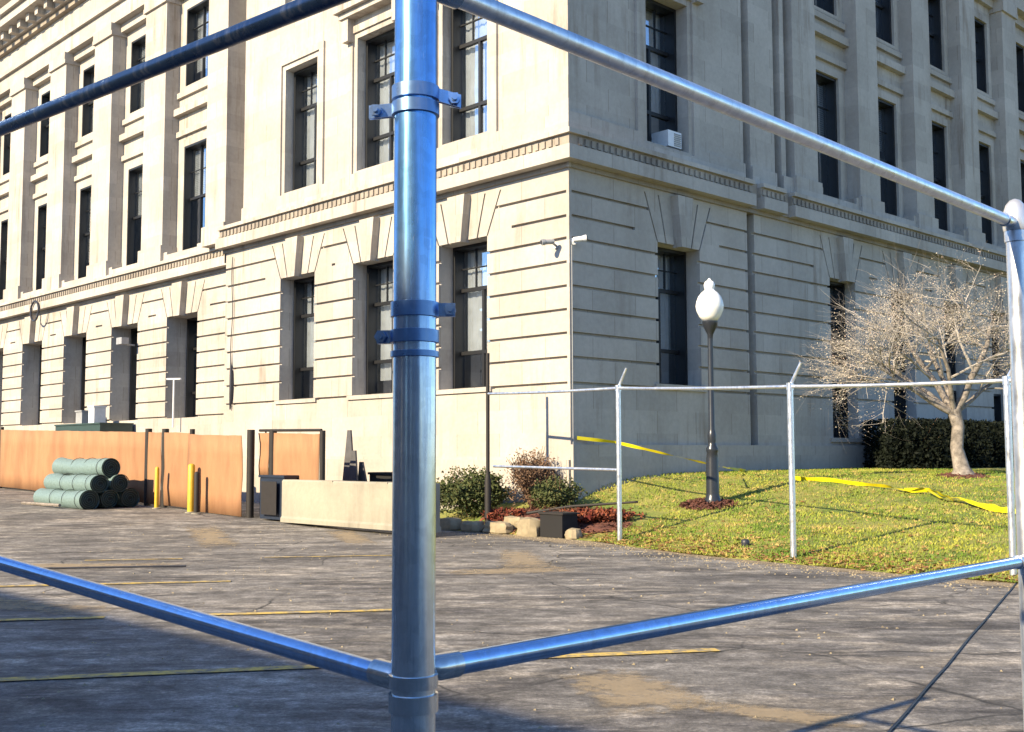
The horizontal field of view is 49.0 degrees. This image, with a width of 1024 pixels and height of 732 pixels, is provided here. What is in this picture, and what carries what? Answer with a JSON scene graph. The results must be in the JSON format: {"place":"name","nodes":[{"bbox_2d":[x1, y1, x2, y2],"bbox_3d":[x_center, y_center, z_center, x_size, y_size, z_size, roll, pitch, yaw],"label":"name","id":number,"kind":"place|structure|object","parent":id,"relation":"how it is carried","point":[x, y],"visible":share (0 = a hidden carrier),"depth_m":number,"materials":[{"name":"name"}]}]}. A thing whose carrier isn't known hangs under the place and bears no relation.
{"place":"outdoors","nodes":[
{"label":"outdoors","id":0,"kind":"place"},
{"bbox_2d":[0,487,1023,731],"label":"parking lot","id":1,"kind":"structure","parent":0,"point":[870,665],"depth_m":9.13,"materials":[{"name":"asphalt"}]},
{"bbox_2d":[21,501,60,506],"bbox_3d":[-11.612,3.400,27.646,2.102,0.069,0.080,-4,-6,43],"label":"wooden pole","id":2,"kind":"object","parent":1,"relation":"on","point":[41,504],"visible":1,"depth_m":27.55,"materials":[{"name":"beige wood"}]},
{"bbox_2d":[0,601,127,613],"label":"dirt patch","id":3,"kind":"object","parent":1,"relation":"on","point":[11,605],"visible":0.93,"depth_m":11.01,"materials":[{"name":"soil"}]},
{"bbox_2d":[33,488,99,509],"bbox_3d":[-11.007,3.269,27.609,0.514,0.502,2.924,4,-6,-44],"label":"roll","id":4,"kind":"object","parent":1,"relation":"on","point":[82,499],"visible":0.92,"depth_m":26.96,"materials":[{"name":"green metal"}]},
{"bbox_2d":[44,473,109,492],"bbox_3d":[-10.820,2.908,27.811,0.500,0.502,2.939,4,-6,-44],"label":"roll","id":5,"kind":"object","parent":4,"relation":"on","point":[97,483],"visible":0.91,"depth_m":27.30,"materials":[{"name":"green metal"}]},
{"bbox_2d":[54,422,133,431],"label":"platform","id":6,"kind":"structure","parent":1,"relation":"on","point":[114,427],"depth_m":36.92,"materials":[{"name":"green paint"}]},
{"bbox_2d":[75,410,88,423],"bbox_3d":[-14.672,1.766,38.539,0.460,0.470,0.560,4,-6,-44],"label":"utility box","id":7,"kind":"object","parent":6,"relation":"on","point":[81,416],"visible":0.64,"depth_m":38.32,"materials":[{"name":"grey metal"}]},
{"bbox_2d":[87,405,106,422],"bbox_3d":[-13.978,1.644,37.826,0.460,0.600,0.510,4,-6,-44],"label":"utility box","id":8,"kind":"object","parent":6,"relation":"on","point":[96,414],"visible":0.82,"depth_m":37.67,"materials":[{"name":"white metal"}]},
{"bbox_2d":[33,563,171,566],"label":"dirt patch","id":9,"kind":"object","parent":1,"relation":"on","point":[69,565],"visible":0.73,"depth_m":15.04,"materials":[{"name":"soil"}]},
{"bbox_2d":[96,489,118,507],"bbox_3d":[-10.685,3.298,28.059,0.512,0.500,2.957,4,-6,-44],"label":"roll","id":10,"kind":"object","parent":1,"relation":"on","point":[108,498],"visible":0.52,"depth_m":27.04,"materials":[{"name":"green fabric"}]},
{"bbox_2d":[44,565,185,568],"bbox_3d":[-5.493,2.624,14.618,2.425,0.024,0.028,0,-4,-8],"label":"parking line","id":11,"kind":"object","parent":1,"relation":"on","point":[115,567],"visible":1,"depth_m":14.65,"materials":[{"name":"yellow paint"}]},
{"bbox_2d":[0,580,230,586],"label":"parking line","id":12,"kind":"object","parent":1,"relation":"on","point":[128,583],"visible":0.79,"depth_m":13.00,"materials":[{"name":"yellow paint"}]},
{"bbox_2d":[115,488,139,507],"bbox_3d":[-10.356,3.333,28.520,0.512,0.518,2.931,4,-6,-44],"label":"roll","id":13,"kind":"object","parent":1,"relation":"on","point":[129,497],"visible":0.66,"depth_m":27.50,"materials":[{"name":"green fabric"}]},
{"bbox_2d":[105,474,129,492],"bbox_3d":[-10.500,2.941,28.266,0.507,0.507,2.923,4,-6,-43],"label":"roll","id":14,"kind":"object","parent":13,"relation":"on","point":[118,482],"visible":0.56,"depth_m":27.24,"materials":[{"name":"green fabric"}]},
{"bbox_2d":[52,457,119,477],"bbox_3d":[-10.747,2.563,28.269,0.524,0.520,2.927,4,-6,-44],"label":"roll","id":15,"kind":"object","parent":14,"relation":"on","point":[95,466],"visible":0.93,"depth_m":27.68,"materials":[{"name":"fabric"}]},
{"bbox_2d":[152,467,160,508],"bbox_3d":[-8.582,2.966,27.126,0.195,1.060,0.200,0,-4,0],"label":"bollard","id":16,"kind":"object","parent":1,"relation":"on","point":[156,500],"visible":0.88,"depth_m":27.09,"materials":[{"name":"metal"}]},
{"bbox_2d":[0,427,325,517],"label":"screened fence","id":17,"kind":"object","parent":1,"relation":"on","point":[28,458],"visible":0.71,"depth_m":27.11,"materials":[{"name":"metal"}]},
{"bbox_2d":[185,464,194,512],"bbox_3d":[-7.403,2.846,25.907,0.254,1.180,0.260,0,-4,0],"label":"bollard","id":18,"kind":"object","parent":1,"relation":"on","point":[190,494],"visible":0.74,"depth_m":25.84,"materials":[{"name":"metal"}]},
{"bbox_2d":[191,472,200,513],"bbox_3d":[-7.196,2.916,25.614,0.214,1.010,0.220,0,-4,0],"label":"bollard","id":19,"kind":"object","parent":1,"relation":"on","point":[196,490],"visible":0.9,"depth_m":25.57,"materials":[{"name":"metal"}]},
{"bbox_2d":[0,609,391,620],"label":"parking line","id":20,"kind":"object","parent":1,"relation":"on","point":[208,613],"visible":0.88,"depth_m":10.47,"materials":[{"name":"yellow paint"}]},
{"bbox_2d":[186,528,237,545],"bbox_3d":[-5.392,3.031,20.078,0.765,0.055,4.779,1,-5,-19],"label":"dirt patch","id":21,"kind":"object","parent":1,"relation":"on","point":[210,536],"visible":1,"depth_m":20.12,"materials":[{"name":"soil"}]},
{"bbox_2d":[258,475,298,519],"bbox_3d":[-5.005,2.791,23.911,0.415,0.930,1.010,4,-6,-44],"label":"utility cabinet","id":22,"kind":"object","parent":1,"relation":"on","point":[270,496],"visible":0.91,"depth_m":23.71,"materials":[{"name":"metal"}]},
{"bbox_2d":[331,531,369,542],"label":"dirt patch","id":23,"kind":"object","parent":1,"relation":"on","point":[346,536],"visible":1,"depth_m":19.98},
{"bbox_2d":[343,430,366,480],"bbox_3d":[-3.450,2.357,24.661,0.220,1.900,1.110,4,-6,-44],"label":"sheet pile","id":24,"kind":"object","parent":1,"relation":"on","point":[351,472],"visible":0.45,"depth_m":24.64,"materials":[{"name":"metal"}]},
{"bbox_2d":[0,648,719,680],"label":"parking line","id":25,"kind":"object","parent":1,"relation":"on","point":[287,667],"visible":0.76,"depth_m":7.76,"materials":[{"name":"yellow paint"}]},
{"bbox_2d":[280,479,440,532],"bbox_3d":[-3.026,2.660,21.655,0.360,0.873,4.700,4,-6,-44],"label":"concrete barrier","id":26,"kind":"object","parent":1,"relation":"on","point":[358,504],"visible":0.83,"depth_m":21.73,"materials":[{"name":"concrete"}]},
{"bbox_2d":[451,567,568,573],"bbox_3d":[0.007,2.595,14.243,1.844,0.001,0.766,1,-5,-12],"label":"dirt patch","id":27,"kind":"object","parent":1,"relation":"on","point":[503,570],"visible":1,"depth_m":14.24,"materials":[{"name":"soil"}]},
{"bbox_2d":[0,0,1023,509],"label":"courthouse","id":28,"kind":"structure","parent":1,"relation":"on","point":[140,214],"depth_m":28.75,"materials":[{"name":"beige stone"}]},
{"bbox_2d":[0,219,7,299],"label":"window","id":29,"kind":"structure","parent":28,"relation":"in","point":[4,224],"depth_m":47.99,"materials":[{"name":"black paint"}]},
{"bbox_2d":[3,113,10,174],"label":"window","id":30,"kind":"structure","parent":28,"relation":"in","point":[7,138],"depth_m":48.35,"materials":[{"name":"glass"}]},
{"bbox_2d":[38,345,43,424],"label":"window","id":31,"kind":"structure","parent":28,"relation":"in","point":[41,348],"depth_m":45.02,"materials":[{"name":"glass"}]},
{"bbox_2d":[36,203,46,289],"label":"window","id":32,"kind":"structure","parent":28,"relation":"in","point":[42,209],"depth_m":45.07,"materials":[{"name":"glass"}]},
{"bbox_2d":[40,90,49,156],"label":"window","id":33,"kind":"structure","parent":28,"relation":"in","point":[44,131],"depth_m":45.44,"materials":[{"name":"glass"}]},
{"bbox_2d":[81,337,87,409],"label":"window","id":34,"kind":"structure","parent":28,"relation":"in","point":[84,353],"depth_m":42.15,"materials":[{"name":"glass"}]},
{"bbox_2d":[78,185,90,278],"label":"window","id":35,"kind":"structure","parent":28,"relation":"in","point":[85,193],"depth_m":42.16,"materials":[{"name":"glass"}]},
{"bbox_2d":[82,64,94,136],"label":"window","id":36,"kind":"structure","parent":28,"relation":"in","point":[88,74],"depth_m":42.52,"materials":[{"name":"glass"}]},
{"bbox_2d":[116,337,134,345],"bbox_3d":[-12.793,-0.803,37.286,0.550,0.250,0.400,4,-6,-44],"label":"floodlight","id":37,"kind":"object","parent":28,"relation":"attached to","point":[122,340],"visible":1,"depth_m":37.09,"materials":[{"name":"white metal"}]},
{"bbox_2d":[129,328,139,419],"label":"window","id":38,"kind":"structure","parent":28,"relation":"in","point":[133,356],"depth_m":39.25,"materials":[{"name":"glass"}]},
{"bbox_2d":[126,164,142,265],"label":"window","id":39,"kind":"structure","parent":28,"relation":"in","point":[135,175],"depth_m":39.22,"materials":[{"name":"glass"}]},
{"bbox_2d":[130,34,145,112],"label":"window","id":40,"kind":"structure","parent":28,"relation":"in","point":[138,47],"depth_m":39.59,"materials":[{"name":"glass"}]},
{"bbox_2d":[166,378,181,426],"bbox_3d":[-10.499,1.127,34.822,0.060,1.550,0.903,4,-6,-44],"label":"pipe stand","id":41,"kind":"object","parent":28,"relation":"on","point":[173,379],"visible":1,"depth_m":34.80,"materials":[{"name":"white metal"}]},
{"bbox_2d":[185,317,199,417],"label":"window","id":42,"kind":"structure","parent":28,"relation":"in","point":[191,359],"depth_m":36.35,"materials":[{"name":"glass"}]},
{"bbox_2d":[182,138,206,250],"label":"window","id":43,"kind":"structure","parent":28,"relation":"in","point":[194,194],"depth_m":36.24,"materials":[{"name":"glass"}]},
{"bbox_2d":[186,0,208,85],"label":"window","id":44,"kind":"structure","parent":28,"relation":"in","point":[197,15],"depth_m":36.62,"materials":[{"name":"glass"}]},
{"bbox_2d":[229,257,233,409],"bbox_3d":[-7.827,-0.928,31.395,0.118,4.293,0.129,0,-4,0],"label":"hanging cable","id":45,"kind":"object","parent":28,"relation":"hanging from","point":[231,385],"visible":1,"depth_m":31.28,"materials":[{"name":"black rubber"}]},
{"bbox_2d":[293,276,316,398],"bbox_3d":[-5.144,-0.721,29.558,0.400,3.240,1.600,4,-6,-44],"label":"window","id":46,"kind":"structure","parent":28,"relation":"in","point":[303,324],"depth_m":29.99,"materials":[{"name":"glass"}]},
{"bbox_2d":[293,63,316,189],"bbox_3d":[-5.239,-6.310,29.912,0.400,3.360,1.500,4,-6,-44],"label":"window","id":47,"kind":"structure","parent":28,"relation":"in","point":[305,80],"depth_m":30.26,"materials":[{"name":"glass"}]},
{"bbox_2d":[366,260,392,394],"bbox_3d":[-2.889,-0.907,27.225,0.400,3.240,1.600,4,-6,-44],"label":"window","id":48,"kind":"structure","parent":28,"relation":"in","point":[386,362],"depth_m":27.67,"materials":[{"name":"glass"}]},
{"bbox_2d":[365,28,394,167],"bbox_3d":[-2.984,-6.496,27.578,0.400,3.360,1.500,4,-6,-44],"label":"window","id":49,"kind":"structure","parent":28,"relation":"in","point":[386,79],"depth_m":27.97,"materials":[{"name":"glass"}]},
{"bbox_2d":[451,8,486,141],"bbox_3d":[-0.729,-6.682,25.245,0.400,3.360,1.500,4,-6,-44],"label":"window","id":50,"kind":"structure","parent":28,"relation":"in","point":[475,45],"depth_m":25.63,"materials":[{"name":"glass"}]},
{"bbox_2d":[453,241,489,388],"bbox_3d":[-0.635,-1.093,24.891,0.400,3.240,1.600,4,-6,-44],"label":"window","id":51,"kind":"structure","parent":28,"relation":"in","point":[476,290],"depth_m":25.32,"materials":[{"name":"glass"}]},
{"bbox_2d":[571,245,573,443],"bbox_3d":[1.192,-0.209,22.101,0.017,4.400,0.020,0,-4,0],"label":"conduit","id":52,"kind":"object","parent":28,"relation":"attached to","point":[572,343],"visible":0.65,"depth_m":22.11,"materials":[{"name":"grey metal"}]},
{"bbox_2d":[645,0,677,141],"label":"window","id":53,"kind":"structure","parent":28,"relation":"in","point":[653,52],"depth_m":25.63,"materials":[{"name":"glass"}]},
{"bbox_2d":[651,129,681,149],"bbox_3d":[3.466,-5.048,25.252,0.480,0.360,0.525,4,-6,-44],"label":"air conditioner","id":54,"kind":"object","parent":28,"relation":"attached to","point":[669,138],"visible":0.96,"depth_m":25.06,"materials":[{"name":"white metal"}]},
{"bbox_2d":[655,247,687,384],"bbox_3d":[3.279,-1.079,25.023,1.500,3.070,0.400,4,-6,-44],"label":"window","id":55,"kind":"structure","parent":28,"relation":"in","point":[680,291],"depth_m":25.43,"materials":[{"name":"glass"}]},
{"bbox_2d":[814,0,833,14],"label":"window","id":56,"kind":"structure","parent":28,"relation":"in","point":[827,5],"depth_m":30.90,"materials":[{"name":"glass"}]},
{"bbox_2d":[816,71,838,198],"bbox_3d":[8.269,-6.170,30.279,1.320,3.400,0.360,4,-6,-44],"label":"window","id":57,"kind":"structure","parent":28,"relation":"in","point":[825,85],"depth_m":30.60,"materials":[{"name":"glass"}]},
{"bbox_2d":[827,281,846,366],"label":"window","id":58,"kind":"structure","parent":28,"relation":"in","point":[835,287],"depth_m":30.16,"materials":[{"name":"glass"}]},
{"bbox_2d":[830,381,847,437],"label":"window","id":59,"kind":"structure","parent":28,"relation":"in","point":[843,433],"depth_m":29.96,"materials":[{"name":"glass"}]},
{"bbox_2d":[875,0,891,44],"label":"window","id":60,"kind":"structure","parent":28,"relation":"in","point":[882,7],"depth_m":33.20,"materials":[{"name":"glass"}]},
{"bbox_2d":[878,98,896,215],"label":"window","id":61,"kind":"structure","parent":28,"relation":"in","point":[885,109],"depth_m":32.89,"materials":[{"name":"glass"}]},
{"bbox_2d":[889,293,904,372],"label":"window","id":62,"kind":"structure","parent":28,"relation":"in","point":[901,298],"depth_m":32.43,"materials":[{"name":"glass"}]},
{"bbox_2d":[892,387,905,419],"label":"window","id":63,"kind":"structure","parent":28,"relation":"in","point":[900,399],"depth_m":32.27,"materials":[{"name":"glass"}]},
{"bbox_2d":[928,0,941,69],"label":"window","id":64,"kind":"structure","parent":28,"relation":"in","point":[934,16],"depth_m":35.53,"materials":[{"name":"glass"}]},
{"bbox_2d":[932,122,947,230],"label":"window","id":65,"kind":"structure","parent":28,"relation":"in","point":[938,138],"depth_m":35.17,"materials":[{"name":"glass"}]},
{"bbox_2d":[943,304,955,377],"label":"window","id":66,"kind":"structure","parent":28,"relation":"in","point":[953,370],"depth_m":34.66,"materials":[{"name":"glass"}]},
{"bbox_2d":[974,18,986,92],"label":"window","id":67,"kind":"structure","parent":28,"relation":"in","point":[979,26],"depth_m":37.79,"materials":[{"name":"glass"}]},
{"bbox_2d":[979,142,991,243],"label":"window","id":68,"kind":"structure","parent":28,"relation":"in","point":[983,149],"depth_m":37.45,"materials":[{"name":"glass"}]},
{"bbox_2d":[989,313,999,378],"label":"window","id":69,"kind":"structure","parent":28,"relation":"in","point":[994,343],"depth_m":36.93,"materials":[{"name":"glass"}]},
{"bbox_2d":[992,394,1001,421],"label":"window","id":70,"kind":"structure","parent":28,"relation":"in","point":[997,397],"depth_m":36.78,"materials":[{"name":"glass"}]},
{"bbox_2d":[1016,44,1023,111],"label":"window","id":71,"kind":"structure","parent":28,"relation":"in","point":[1019,50],"depth_m":40.05,"materials":[{"name":"glass"}]},
{"bbox_2d":[1020,160,1023,202],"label":"window","id":72,"kind":"structure","parent":28,"relation":"in","point":[1021,162],"depth_m":39.81,"materials":[{"name":"glass"}]},
{"bbox_2d":[0,0,1023,731],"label":"tube fence","id":73,"kind":"object","parent":1,"relation":"on","point":[414,670],"visible":1,"depth_m":2.11,"materials":[{"name":"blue metal"}]},
{"bbox_2d":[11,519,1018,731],"bbox_3d":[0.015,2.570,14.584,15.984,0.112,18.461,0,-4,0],"label":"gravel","id":74,"kind":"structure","parent":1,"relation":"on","point":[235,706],"depth_m":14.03,"materials":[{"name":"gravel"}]},
{"bbox_2d":[503,551,551,567],"bbox_3d":[0.134,2.716,15.838,0.798,0.001,3.210,0,-4,-4],"label":"dirt patch","id":75,"kind":"object","parent":1,"relation":"on","point":[522,558],"visible":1,"depth_m":15.69,"materials":[{"name":"soil"}]},
{"bbox_2d":[516,517,539,536],"bbox_3d":[0.323,2.936,20.176,0.378,0.434,0.568,4,-6,-43],"label":"rock","id":76,"kind":"object","parent":1,"relation":"on","point":[528,526],"visible":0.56,"depth_m":20.00,"materials":[{"name":"stone"}]},
{"bbox_2d":[491,534,616,546],"bbox_3d":[0.663,2.981,19.274,0.840,0.001,4.241,3,-5,-36],"label":"dirt patch","id":77,"kind":"object","parent":1,"relation":"on","point":[557,540],"visible":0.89,"depth_m":19.09,"materials":[{"name":"soil"}]},
{"bbox_2d":[482,521,512,533],"bbox_3d":[-0.254,3.015,20.818,0.333,0.272,0.664,4,-6,-40],"label":"rock","id":78,"kind":"object","parent":77,"relation":"on","point":[496,527],"visible":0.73,"depth_m":20.65,"materials":[{"name":"stone"}]},
{"bbox_2d":[538,511,579,537],"bbox_3d":[0.831,2.805,19.869,0.440,0.430,0.600,4,-6,-44],"label":"drain box","id":79,"kind":"object","parent":1,"relation":"on","point":[555,524],"visible":0.96,"depth_m":19.71,"materials":[{"name":"metal"}]},
{"bbox_2d":[565,528,582,539],"bbox_3d":[1.063,2.915,19.388,0.288,0.234,0.286,-4,-6,44],"label":"rock","id":80,"kind":"object","parent":1,"relation":"on","point":[573,533],"visible":0.69,"depth_m":19.28,"materials":[{"name":"stone"}]},
{"bbox_2d":[570,671,704,707],"bbox_3d":[0.756,2.044,7.114,0.799,0.001,1.360,1,-5,-17],"label":"dirt patch","id":81,"kind":"object","parent":1,"relation":"on","point":[628,687],"visible":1,"depth_m":7.06,"materials":[{"name":"soil"}]},
{"bbox_2d":[629,547,791,564],"bbox_3d":[2.799,2.748,16.342,0.840,0.001,4.279,3,-5,-33],"label":"dirt patch","id":82,"kind":"object","parent":1,"relation":"on","point":[706,556],"visible":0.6,"depth_m":16.08,"materials":[{"name":"soil"}]},
{"bbox_2d":[675,704,858,726],"bbox_3d":[1.481,1.989,6.442,1.098,0.001,0.518,-3,-5,30],"label":"dirt patch","id":83,"kind":"object","parent":1,"relation":"on","point":[795,715],"visible":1,"depth_m":6.40,"materials":[{"name":"soil"}]},
{"bbox_2d":[804,567,1017,587],"bbox_3d":[5.021,2.513,13.355,0.840,0.001,4.407,4,-6,-41],"label":"dirt patch","id":84,"kind":"object","parent":1,"relation":"on","point":[960,580],"visible":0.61,"depth_m":13.02,"materials":[{"name":"soil"}]},
{"bbox_2d":[887,582,1016,731],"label":"ground cable","id":85,"kind":"object","parent":1,"relation":"on","point":[892,727],"visible":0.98,"depth_m":7.66,"materials":[{"name":"black rubber"}]},
{"bbox_2d":[440,467,1017,582],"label":"lawn","id":86,"kind":"structure","parent":0,"point":[650,512],"depth_m":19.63,"materials":[{"name":"plant"}]},
{"bbox_2d":[368,472,391,481],"bbox_3d":[-2.548,2.558,24.633,0.560,0.450,1.310,4,-6,-44],"label":"vent box","id":87,"kind":"object","parent":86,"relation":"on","point":[380,476],"visible":0.29,"depth_m":24.61,"materials":[{"name":"metal"}]},
{"bbox_2d":[440,517,462,530],"bbox_3d":[-1.175,3.087,21.744,0.343,0.298,0.622,4,-6,-43],"label":"rock","id":88,"kind":"object","parent":86,"relation":"on","point":[450,524],"visible":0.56,"depth_m":21.54,"materials":[{"name":"stone"}]},
{"bbox_2d":[460,521,483,532],"bbox_3d":[-0.747,3.058,21.322,0.328,0.242,0.574,4,-6,-42],"label":"rock","id":89,"kind":"object","parent":86,"relation":"on","point":[473,526],"visible":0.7,"depth_m":21.14,"materials":[{"name":"stone"}]},
{"bbox_2d":[436,465,513,517],"bbox_3d":[-0.810,2.536,22.551,1.768,1.111,1.430,1,-5,-19],"label":"round shrub","id":90,"kind":"object","parent":86,"relation":"on","point":[463,493],"visible":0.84,"depth_m":22.22,"materials":[{"name":"green plant"}]},
{"bbox_2d":[504,516,523,529],"bbox_3d":[0.040,2.924,20.898,0.281,0.265,0.513,4,-6,-44],"label":"rock","id":91,"kind":"object","parent":86,"relation":"on","point":[513,520],"visible":0.5,"depth_m":20.77,"materials":[{"name":"stone"}]},
{"bbox_2d":[482,505,631,533],"bbox_3d":[0.745,2.846,20.818,1.427,0.489,3.657,4,-6,-41],"label":"mulch bed","id":92,"kind":"object","parent":86,"relation":"on","point":[589,527],"visible":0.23,"depth_m":19.93,"materials":[{"name":"wood"}]},
{"bbox_2d":[479,507,526,520],"bbox_3d":[-0.153,2.855,21.373,0.958,0.386,0.709,0,-4,0],"label":"red shrub","id":93,"kind":"object","parent":92,"relation":"on","point":[501,512],"visible":0.78,"depth_m":21.25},
{"bbox_2d":[502,446,559,506],"bbox_3d":[0.360,2.163,21.916,1.203,1.203,0.957,0,-4,0],"label":"dry shrub","id":94,"kind":"object","parent":92,"relation":"on","point":[523,478],"visible":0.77,"depth_m":21.77,"materials":[{"name":"plant"}]},
{"bbox_2d":[526,473,589,509],"bbox_3d":[0.897,2.441,21.425,1.068,0.789,1.025,4,-6,-41],"label":"round shrub","id":95,"kind":"object","parent":92,"relation":"on","point":[557,492],"visible":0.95,"depth_m":21.30,"materials":[{"name":"green plant"}]},
{"bbox_2d":[527,501,637,514],"bbox_3d":[1.246,2.562,20.259,2.238,0.303,0.063,-3,-5,30],"label":"drain pipe","id":96,"kind":"object","parent":92,"relation":"on","point":[575,506],"visible":1,"depth_m":20.26,"materials":[{"name":"metal"}]},
{"bbox_2d":[543,506,646,523],"bbox_3d":[1.494,2.708,20.351,1.918,0.423,0.970,0,-4,0],"label":"red shrub","id":97,"kind":"object","parent":92,"relation":"on","point":[603,514],"visible":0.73,"depth_m":20.10,"materials":[{"name":"plant"}]},
{"bbox_2d":[678,497,738,510],"bbox_3d":[3.643,2.560,20.869,1.105,0.270,1.100,0,-4,0],"label":"mulch ring","id":98,"kind":"object","parent":86,"relation":"on","point":[699,503],"visible":0.84,"depth_m":20.70,"materials":[{"name":"wood"}]},
{"bbox_2d":[696,278,723,501],"bbox_3d":[3.736,0.510,21.062,0.530,4.349,0.530,0,-4,0],"label":"street lamp","id":99,"kind":"object","parent":98,"relation":"on","point":[709,306],"visible":0.97,"depth_m":20.98,"materials":[{"name":"metal"}]},
{"bbox_2d":[485,353,1016,575],"bbox_3d":[3.623,1.073,16.036,0.388,3.500,13.673,3,-6,-38],"label":"perimeter fence","id":100,"kind":"object","parent":86,"relation":"on","point":[1005,381],"visible":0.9,"depth_m":15.49,"materials":[{"name":"metal"}]},
{"bbox_2d":[577,436,745,471],"bbox_3d":[3.853,1.810,22.751,5.011,0.771,1.977,3,-6,-38],"label":"caution tape","id":101,"kind":"object","parent":100,"relation":"attached to","point":[624,444],"visible":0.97,"depth_m":22.16,"materials":[{"name":"plastic"}]},
{"bbox_2d":[795,476,1015,513],"bbox_3d":[7.548,2.289,19.584,0.798,0.602,7.411,2,-5,-22],"label":"caution tape","id":102,"kind":"object","parent":100,"relation":"attached to","point":[989,508],"visible":0.94,"depth_m":21.38,"materials":[{"name":"plastic"}]},
{"bbox_2d":[781,235,1010,474],"bbox_3d":[9.153,-0.210,23.688,7.168,5.220,5.955,0,-4,0],"label":"bare tree","id":103,"kind":"object","parent":86,"relation":"on","point":[950,407],"visible":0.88,"depth_m":23.45,"materials":[{"name":"grey plant"}]},
{"bbox_2d":[861,417,952,469],"bbox_3d":[10.141,2.007,28.823,2.124,1.404,2.604,0,-4,0],"label":"hedge shrub","id":104,"kind":"object","parent":86,"relation":"on","point":[908,444],"visible":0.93,"depth_m":27.99,"materials":[{"name":"green plant"}]},
{"bbox_2d":[916,418,994,467],"bbox_3d":[11.540,2.118,30.261,2.184,1.394,2.747,0,-4,0],"label":"hedge shrub","id":105,"kind":"object","parent":86,"relation":"on","point":[971,441],"visible":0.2,"depth_m":29.21,"materials":[{"name":"green plant"}]},
{"bbox_2d":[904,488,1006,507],"bbox_3d":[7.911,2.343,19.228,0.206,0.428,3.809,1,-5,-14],"label":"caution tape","id":106,"kind":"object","parent":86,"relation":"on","point":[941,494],"visible":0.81,"depth_m":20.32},
{"bbox_2d":[936,472,990,478],"bbox_3d":[9.408,2.274,23.422,1.161,0.166,1.104,0,-4,0],"label":"mulch ring","id":107,"kind":"object","parent":86,"relation":"on","point":[979,475],"visible":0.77,"depth_m":23.14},
{"bbox_2d":[966,420,1013,467],"bbox_3d":[12.974,2.206,31.641,2.219,1.418,2.676,0,-4,0],"label":"hedge shrub","id":108,"kind":"object","parent":86,"relation":"on","point":[997,434],"visible":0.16,"depth_m":30.61,"materials":[{"name":"green plant"}]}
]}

